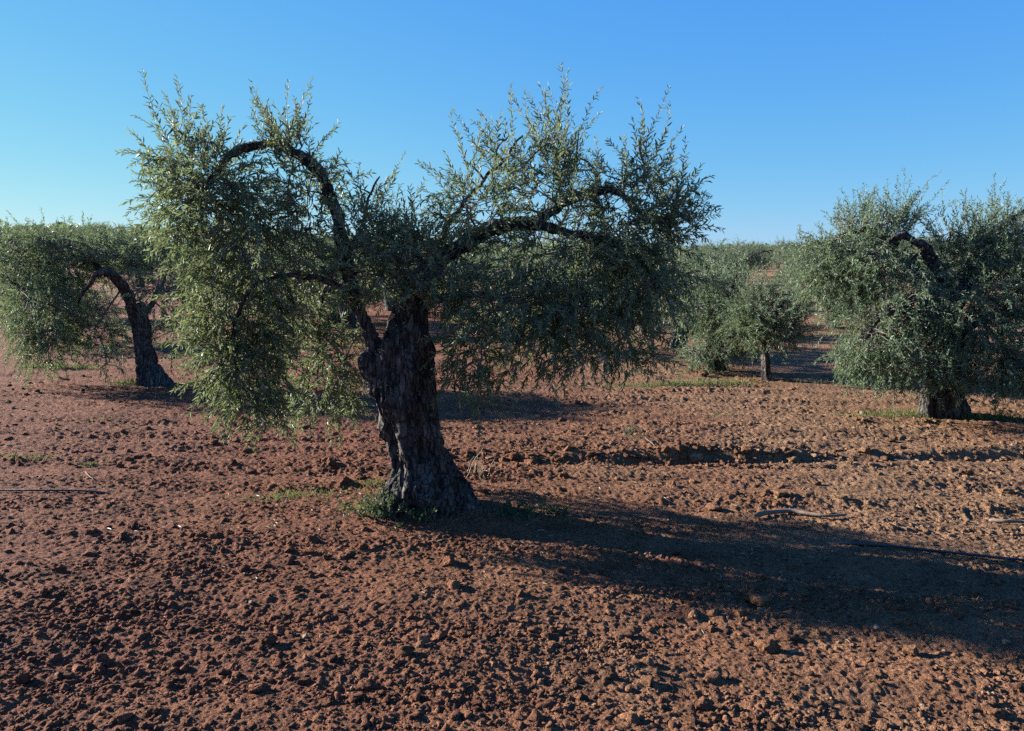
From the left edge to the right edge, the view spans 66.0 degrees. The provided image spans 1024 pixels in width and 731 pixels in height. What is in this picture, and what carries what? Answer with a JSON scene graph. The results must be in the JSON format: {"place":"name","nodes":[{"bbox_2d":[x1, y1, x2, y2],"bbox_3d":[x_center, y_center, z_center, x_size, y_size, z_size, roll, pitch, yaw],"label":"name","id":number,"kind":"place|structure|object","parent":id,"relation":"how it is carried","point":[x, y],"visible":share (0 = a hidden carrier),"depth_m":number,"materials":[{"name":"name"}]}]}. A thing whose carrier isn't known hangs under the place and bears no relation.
{"place":"outdoors","nodes":[
{"label":"outdoors","id":0,"kind":"place"},
{"bbox_2d":[0,242,1023,730],"bbox_3d":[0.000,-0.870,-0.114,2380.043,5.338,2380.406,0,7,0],"label":"ground","id":1,"kind":"structure","parent":0,"point":[722,424],"depth_m":4.72,"materials":[{"name":"red soil"}]},
{"bbox_2d":[0,226,25,244],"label":"olive tree","id":2,"kind":"object","parent":1,"relation":"on","point":[11,232],"visible":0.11,"depth_m":68.40,"materials":[{"name":"green plant"}]},
{"bbox_2d":[7,227,28,250],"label":"olive tree","id":3,"kind":"object","parent":1,"relation":"on","point":[14,237],"visible":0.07,"depth_m":63.96,"materials":[{"name":"green plant"}]},
{"bbox_2d":[13,222,29,238],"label":"olive tree","id":4,"kind":"object","parent":1,"relation":"on","point":[18,228],"visible":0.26,"depth_m":105.98,"materials":[{"name":"green plant"}]},
{"bbox_2d":[14,672,33,684],"bbox_3d":[-1.984,1.273,3.202,0.068,0.044,0.046,-3,8,-24],"label":"soil clod","id":5,"kind":"object","parent":1,"relation":"on","point":[25,678],"visible":1,"depth_m":3.19,"materials":[{"name":"brown soil"}]},
{"bbox_2d":[39,587,47,595],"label":"soil clod","id":6,"kind":"object","parent":1,"relation":"on","point":[43,591],"visible":1,"depth_m":4.04,"materials":[{"name":"brown soil"}]},
{"bbox_2d":[0,249,87,317],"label":"olive tree","id":7,"kind":"object","parent":1,"relation":"on","point":[17,290],"visible":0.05,"depth_m":21.82,"materials":[{"name":"green plant"}]},
{"bbox_2d":[54,589,65,595],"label":"soil clod","id":8,"kind":"object","parent":1,"relation":"on","point":[60,592],"visible":1,"depth_m":4.05,"materials":[{"name":"brown soil"}]},
{"bbox_2d":[0,264,126,343],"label":"olive tree","id":9,"kind":"object","parent":1,"relation":"on","point":[103,296],"visible":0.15,"depth_m":16.35,"materials":[{"name":"green plant"}]},
{"bbox_2d":[56,226,71,241],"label":"olive tree","id":10,"kind":"object","parent":1,"relation":"on","point":[67,235],"visible":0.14,"depth_m":83.68,"materials":[{"name":"green plant"}]},
{"bbox_2d":[67,225,93,247],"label":"olive tree","id":11,"kind":"object","parent":1,"relation":"on","point":[79,232],"visible":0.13,"depth_m":78.33,"materials":[{"name":"green plant"}]},
{"bbox_2d":[80,462,99,466],"bbox_3d":[-3.531,0.840,6.576,0.152,0.069,0.130,5,9,34],"label":"weed","id":12,"kind":"object","parent":1,"relation":"on","point":[91,464],"visible":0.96,"depth_m":6.59,"materials":[{"name":"green plant"}]},
{"bbox_2d":[81,221,113,239],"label":"olive tree","id":13,"kind":"object","parent":1,"relation":"on","point":[97,227],"visible":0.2,"depth_m":73.12,"materials":[{"name":"green plant"}]},
{"bbox_2d":[92,662,105,675],"bbox_3d":[-1.742,1.285,3.327,0.081,0.051,0.049,7,10,44],"label":"soil clod","id":14,"kind":"object","parent":1,"relation":"on","point":[98,668],"visible":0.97,"depth_m":3.32,"materials":[{"name":"brown soil"}]},
{"bbox_2d":[0,209,201,388],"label":"olive tree","id":15,"kind":"object","parent":1,"relation":"on","point":[149,370],"visible":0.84,"depth_m":10.85,"materials":[{"name":"green plant"}]},
{"bbox_2d":[84,226,140,269],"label":"olive tree","id":16,"kind":"object","parent":1,"relation":"on","point":[117,236],"visible":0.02,"depth_m":42.67,"materials":[{"name":"green plant"}]},
{"bbox_2d":[114,223,132,234],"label":"olive tree","id":17,"kind":"object","parent":1,"relation":"on","point":[121,228],"visible":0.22,"depth_m":91.90,"materials":[{"name":"green plant"}]},
{"bbox_2d":[110,234,159,286],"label":"olive tree","id":18,"kind":"object","parent":1,"relation":"on","point":[142,284],"visible":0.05,"depth_m":37.26,"materials":[{"name":"green plant"}]},
{"bbox_2d":[126,226,144,238],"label":"olive tree","id":19,"kind":"object","parent":1,"relation":"on","point":[136,231],"visible":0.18,"depth_m":87.12,"materials":[{"name":"green plant"}]},
{"bbox_2d":[136,632,150,639],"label":"soil clod","id":20,"kind":"object","parent":1,"relation":"on","point":[140,636],"visible":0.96,"depth_m":3.58,"materials":[{"name":"brown soil"}]},
{"bbox_2d":[187,680,200,689],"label":"soil clod","id":21,"kind":"object","parent":1,"relation":"on","point":[194,685],"visible":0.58,"depth_m":3.20,"materials":[{"name":"brown soil"}]},
{"bbox_2d":[196,531,208,537],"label":"soil clod","id":22,"kind":"object","parent":1,"relation":"on","point":[203,534],"visible":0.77,"depth_m":4.86,"materials":[{"name":"brown soil"}]},
{"bbox_2d":[166,242,261,314],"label":"olive tree","id":23,"kind":"object","parent":1,"relation":"on","point":[206,275],"visible":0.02,"depth_m":22.32,"materials":[{"name":"green plant"}]},
{"bbox_2d":[247,683,267,693],"bbox_3d":[-1.021,1.306,3.163,0.070,0.051,0.073,0,7,0],"label":"soil clod","id":24,"kind":"object","parent":1,"relation":"on","point":[259,688],"visible":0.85,"depth_m":3.15,"materials":[{"name":"brown soil"}]},
{"bbox_2d":[242,632,278,633],"bbox_3d":[-1.147,1.226,3.612,0.196,0.010,0.013,1,8,6],"label":"fallen branch","id":25,"kind":"object","parent":1,"relation":"on","point":[257,633],"visible":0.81,"depth_m":3.61,"materials":[{"name":"grey wood"}]},
{"bbox_2d":[227,237,293,310],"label":"olive tree","id":26,"kind":"object","parent":1,"relation":"on","point":[256,256],"visible":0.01,"depth_m":25.23,"materials":[{"name":"green plant"}]},
{"bbox_2d":[261,633,277,645],"bbox_3d":[-1.086,1.225,3.522,0.076,0.049,0.056,0,7,0],"label":"soil clod","id":27,"kind":"object","parent":1,"relation":"on","point":[269,638],"visible":1,"depth_m":3.51,"materials":[{"name":"brown soil"}]},
{"bbox_2d":[219,232,346,328],"bbox_3d":[-5.487,-1.997,19.122,3.519,2.752,3.000,-1,8,-7],"label":"olive tree","id":28,"kind":"object","parent":1,"relation":"on","point":[322,285],"visible":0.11,"depth_m":18.55,"materials":[{"name":"green plant"}]},
{"bbox_2d":[313,236,334,249],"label":"olive tree","id":29,"kind":"object","parent":1,"relation":"on","point":[332,242],"visible":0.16,"depth_m":77.58,"materials":[{"name":"green plant"}]},
{"bbox_2d":[323,554,330,559],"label":"soil clod","id":30,"kind":"object","parent":1,"relation":"on","point":[326,557],"visible":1,"depth_m":4.56,"materials":[{"name":"brown soil"}]},
{"bbox_2d":[294,253,403,323],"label":"olive tree","id":31,"kind":"object","parent":1,"relation":"on","point":[337,321],"visible":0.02,"depth_m":21.70,"materials":[{"name":"green plant"}]},
{"bbox_2d":[306,244,401,328],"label":"olive tree","id":32,"kind":"object","parent":1,"relation":"on","point":[351,318],"visible":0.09,"depth_m":19.99,"materials":[{"name":"green plant"}]},
{"bbox_2d":[348,691,367,700],"bbox_3d":[-0.603,1.305,3.091,0.076,0.042,0.054,-2,8,-13],"label":"soil clod","id":33,"kind":"object","parent":1,"relation":"on","point":[358,696],"visible":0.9,"depth_m":3.08,"materials":[{"name":"brown soil"}]},
{"bbox_2d":[329,482,416,521],"bbox_3d":[-0.858,0.891,5.227,0.612,0.270,0.445,0,7,0],"label":"sucker clump","id":34,"kind":"object","parent":1,"relation":"on","point":[371,510],"visible":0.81,"depth_m":5.16,"materials":[{"name":"green plant"}]},
{"bbox_2d":[366,239,425,310],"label":"olive tree","id":35,"kind":"object","parent":1,"relation":"on","point":[386,308],"visible":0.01,"depth_m":26.14,"materials":[{"name":"green plant"}]},
{"bbox_2d":[382,498,453,528],"bbox_3d":[-0.616,0.931,5.157,0.470,0.186,0.331,-2,8,-13],"label":"sucker clump","id":36,"kind":"object","parent":1,"relation":"on","point":[415,514],"visible":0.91,"depth_m":5.10,"materials":[{"name":"green plant"}]},
{"bbox_2d":[115,62,727,520],"bbox_3d":[-0.569,-0.420,5.463,4.038,3.255,2.069,0,7,0],"label":"olive tree","id":37,"kind":"object","parent":1,"relation":"on","point":[395,374],"visible":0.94,"depth_m":5.11,"materials":[{"name":"green plant"}]},
{"bbox_2d":[436,631,445,639],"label":"soil clod","id":38,"kind":"object","parent":1,"relation":"on","point":[440,634],"visible":1,"depth_m":3.56,"materials":[{"name":"brown soil"}]},
{"bbox_2d":[439,555,454,566],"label":"soil clod","id":39,"kind":"object","parent":1,"relation":"on","point":[445,561],"visible":1,"depth_m":4.48,"materials":[{"name":"brown soil"}]},
{"bbox_2d":[411,248,483,317],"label":"olive tree","id":40,"kind":"object","parent":1,"relation":"on","point":[459,277],"visible":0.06,"depth_m":23.16,"materials":[{"name":"green plant"}]},
{"bbox_2d":[0,219,946,250],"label":"grove","id":41,"kind":"object","parent":1,"relation":"on","point":[130,227],"depth_m":122.05,"materials":[{"name":"green plant"}]},
{"bbox_2d":[462,446,496,479],"bbox_3d":[-0.255,0.757,6.327,0.273,0.265,0.300,5,9,35],"label":"dry stalk clump","id":42,"kind":"object","parent":1,"relation":"on","point":[469,469],"visible":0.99,"depth_m":6.31,"materials":[{"name":"plant"}]},
{"bbox_2d":[464,243,500,289],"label":"olive tree","id":43,"kind":"object","parent":1,"relation":"on","point":[480,257],"visible":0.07,"depth_m":36.91,"materials":[{"name":"green plant"}]},
{"bbox_2d":[462,235,535,287],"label":"olive tree","id":44,"kind":"object","parent":1,"relation":"on","point":[494,258],"visible":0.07,"depth_m":25.67,"materials":[{"name":"green plant"}]},
{"bbox_2d":[0,489,1023,560],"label":"drip hose","id":45,"kind":"object","parent":1,"relation":"on","point":[913,548],"visible":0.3,"depth_m":4.72,"materials":[{"name":"black plastic"}]},
{"bbox_2d":[6,375,1023,722],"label":"fallen leaves","id":46,"kind":"object","parent":1,"relation":"on","point":[548,531],"depth_m":5.23,"materials":[{"name":"plant"}]},
{"bbox_2d":[487,498,547,519],"bbox_3d":[0.010,0.981,5.325,0.464,0.144,0.268,0,7,0],"label":"weed","id":47,"kind":"object","parent":1,"relation":"on","point":[508,507],"visible":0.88,"depth_m":5.33,"materials":[{"name":"green plant"}]},
{"bbox_2d":[478,232,587,311],"bbox_3d":[0.619,-2.623,23.027,3.264,2.980,3.450,0,7,-4],"label":"olive tree","id":48,"kind":"object","parent":1,"relation":"on","point":[547,241],"visible":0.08,"depth_m":22.50,"materials":[{"name":"green plant"}]},
{"bbox_2d":[469,240,612,351],"bbox_3d":[0.541,-1.296,15.027,3.098,2.414,3.188,0,7,2],"label":"olive tree","id":49,"kind":"object","parent":1,"relation":"on","point":[500,264],"visible":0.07,"depth_m":14.59,"materials":[{"name":"green plant"}]},
{"bbox_2d":[533,498,570,515],"bbox_3d":[0.261,0.966,5.399,0.293,0.121,0.193,0,7,0],"label":"weed","id":50,"kind":"object","parent":1,"relation":"on","point":[554,511],"visible":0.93,"depth_m":5.37,"materials":[{"name":"green plant"}]},
{"bbox_2d":[529,230,590,272],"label":"olive tree","id":51,"kind":"object","parent":1,"relation":"on","point":[558,251],"visible":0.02,"depth_m":29.47,"materials":[{"name":"green plant"}]},
{"bbox_2d":[558,472,569,476],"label":"soil clod","id":52,"kind":"object","parent":1,"relation":"on","point":[563,474],"visible":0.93,"depth_m":6.24,"materials":[{"name":"brown soil"}]},
{"bbox_2d":[562,237,638,322],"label":"olive tree","id":53,"kind":"object","parent":1,"relation":"on","point":[589,269],"visible":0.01,"depth_m":21.42,"materials":[{"name":"green plant"}]},
{"bbox_2d":[612,423,644,436],"bbox_3d":[1.164,0.639,7.628,0.296,0.153,0.273,-4,9,-29],"label":"weed","id":54,"kind":"object","parent":1,"relation":"on","point":[629,431],"visible":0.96,"depth_m":7.69,"materials":[{"name":"green plant"}]},
{"bbox_2d":[625,235,698,332],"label":"olive tree","id":55,"kind":"object","parent":1,"relation":"on","point":[670,268],"visible":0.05,"depth_m":18.27,"materials":[{"name":"green plant"}]},
{"bbox_2d":[666,480,675,486],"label":"soil clod","id":56,"kind":"object","parent":1,"relation":"on","point":[670,483],"visible":0.71,"depth_m":6.04,"materials":[{"name":"brown soil"}]},
{"bbox_2d":[623,238,744,348],"bbox_3d":[3.222,-1.446,15.582,2.767,2.544,2.426,6,9,38],"label":"olive tree","id":57,"kind":"object","parent":1,"relation":"on","point":[684,333],"visible":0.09,"depth_m":15.47,"materials":[{"name":"green plant"}]},
{"bbox_2d":[667,239,738,310],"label":"olive tree","id":58,"kind":"object","parent":1,"relation":"on","point":[707,253],"visible":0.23,"depth_m":26.22,"materials":[{"name":"green plant"}]},
{"bbox_2d":[694,696,712,711],"bbox_3d":[0.751,1.333,3.077,0.068,0.073,0.071,4,8,27],"label":"soil clod","id":59,"kind":"object","parent":1,"relation":"on","point":[703,704],"visible":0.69,"depth_m":3.06,"materials":[{"name":"brown soil"}]},
{"bbox_2d":[699,239,726,253],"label":"olive tree","id":60,"kind":"object","parent":1,"relation":"on","point":[709,248],"visible":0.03,"depth_m":63.08,"materials":[{"name":"green plant"}]},
{"bbox_2d":[660,243,769,373],"bbox_3d":[3.229,-0.861,12.384,1.728,2.123,1.869,0,7,0],"label":"olive tree","id":61,"kind":"object","parent":1,"relation":"on","point":[717,351],"visible":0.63,"depth_m":12.25,"materials":[{"name":"green plant"}]},
{"bbox_2d":[709,237,753,281],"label":"olive tree","id":62,"kind":"object","parent":1,"relation":"on","point":[738,255],"visible":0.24,"depth_m":38.87,"materials":[{"name":"green plant"}]},
{"bbox_2d":[728,237,765,278],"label":"olive tree","id":63,"kind":"object","parent":1,"relation":"on","point":[755,261],"visible":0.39,"depth_m":46.47,"materials":[{"name":"green plant"}]},
{"bbox_2d":[727,241,776,274],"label":"olive tree","id":64,"kind":"object","parent":1,"relation":"on","point":[760,253],"visible":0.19,"depth_m":48.21,"materials":[{"name":"green plant"}]},
{"bbox_2d":[745,242,765,250],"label":"olive tree","id":65,"kind":"object","parent":1,"relation":"on","point":[757,244],"visible":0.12,"depth_m":99.47,"materials":[{"name":"green plant"}]},
{"bbox_2d":[748,244,781,268],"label":"olive tree","id":66,"kind":"object","parent":1,"relation":"on","point":[764,252],"visible":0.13,"depth_m":62.78,"materials":[{"name":"green plant"}]},
{"bbox_2d":[754,638,780,653],"bbox_3d":[1.142,1.259,3.533,0.101,0.084,0.088,-2,8,-17],"label":"rock","id":67,"kind":"object","parent":1,"relation":"on","point":[770,645],"visible":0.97,"depth_m":3.51,"materials":[{"name":"beige stone"}]},
{"bbox_2d":[714,265,822,380],"bbox_3d":[3.708,-0.595,11.541,1.568,1.802,1.648,0,7,0],"label":"olive tree","id":68,"kind":"object","parent":1,"relation":"on","point":[776,323],"visible":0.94,"depth_m":11.34,"materials":[{"name":"green plant"}]},
{"bbox_2d":[761,241,788,267],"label":"olive tree","id":69,"kind":"object","parent":1,"relation":"on","point":[770,251],"visible":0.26,"depth_m":61.22,"materials":[{"name":"green plant"}]},
{"bbox_2d":[771,252,807,289],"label":"olive tree","id":70,"kind":"object","parent":1,"relation":"on","point":[783,271],"visible":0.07,"depth_m":34.38,"materials":[{"name":"green plant"}]},
{"bbox_2d":[769,237,823,265],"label":"olive tree","id":71,"kind":"object","parent":1,"relation":"on","point":[778,245],"visible":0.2,"depth_m":52.01,"materials":[{"name":"green plant"}]},
{"bbox_2d":[777,233,862,297],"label":"olive tree","id":72,"kind":"object","parent":1,"relation":"on","point":[785,256],"visible":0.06,"depth_m":30.87,"materials":[{"name":"green plant"}]},
{"bbox_2d":[770,246,889,327],"bbox_3d":[7.937,-1.898,19.684,3.246,2.240,2.469,5,9,31],"label":"olive tree","id":73,"kind":"object","parent":1,"relation":"on","point":[813,305],"visible":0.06,"depth_m":19.71,"materials":[{"name":"green plant"}]},
{"bbox_2d":[764,165,1023,419],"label":"olive tree","id":74,"kind":"object","parent":1,"relation":"on","point":[946,355],"visible":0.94,"depth_m":8.41,"materials":[{"name":"green plant"}]},
{"bbox_2d":[902,644,918,655],"bbox_3d":[1.764,1.261,3.488,0.066,0.064,0.067,7,10,44],"label":"soil clod","id":75,"kind":"object","parent":1,"relation":"on","point":[911,650],"visible":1,"depth_m":3.47,"materials":[{"name":"brown soil"}]},
{"bbox_2d":[874,236,967,311],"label":"olive tree","id":76,"kind":"object","parent":1,"relation":"on","point":[900,270],"visible":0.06,"depth_m":21.05,"materials":[{"name":"green plant"}]},
{"bbox_2d":[898,235,944,260],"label":"olive tree","id":77,"kind":"object","parent":1,"relation":"on","point":[914,247],"visible":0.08,"depth_m":46.38,"materials":[{"name":"green plant"}]},
{"bbox_2d":[1002,639,1009,643],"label":"stone","id":78,"kind":"object","parent":1,"relation":"on","point":[1004,641],"visible":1,"depth_m":3.54,"materials":[{"name":"grey stone"}]},
{"bbox_2d":[989,518,1023,522],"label":"fallen branch","id":79,"kind":"object","parent":1,"relation":"on","point":[1004,520],"visible":1,"depth_m":5.19,"materials":[{"name":"brown wood"}]},
{"bbox_2d":[0,361,1023,528],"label":"grass","id":80,"kind":"structure","parent":0,"point":[118,383],"depth_m":8.77,"materials":[{"name":"green plant"}]},
{"bbox_2d":[0,0,1023,248],"label":"sky","id":81,"kind":"structure","parent":0,"point":[789,104],"materials":[{"name":"blue"}]},
{"bbox_2d":[959,469,973,475],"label":"soil clod","id":82,"kind":"object","parent":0,"point":[966,472],"visible":0.81,"depth_m":6.25,"materials":[{"name":"brown soil"}]}
]}

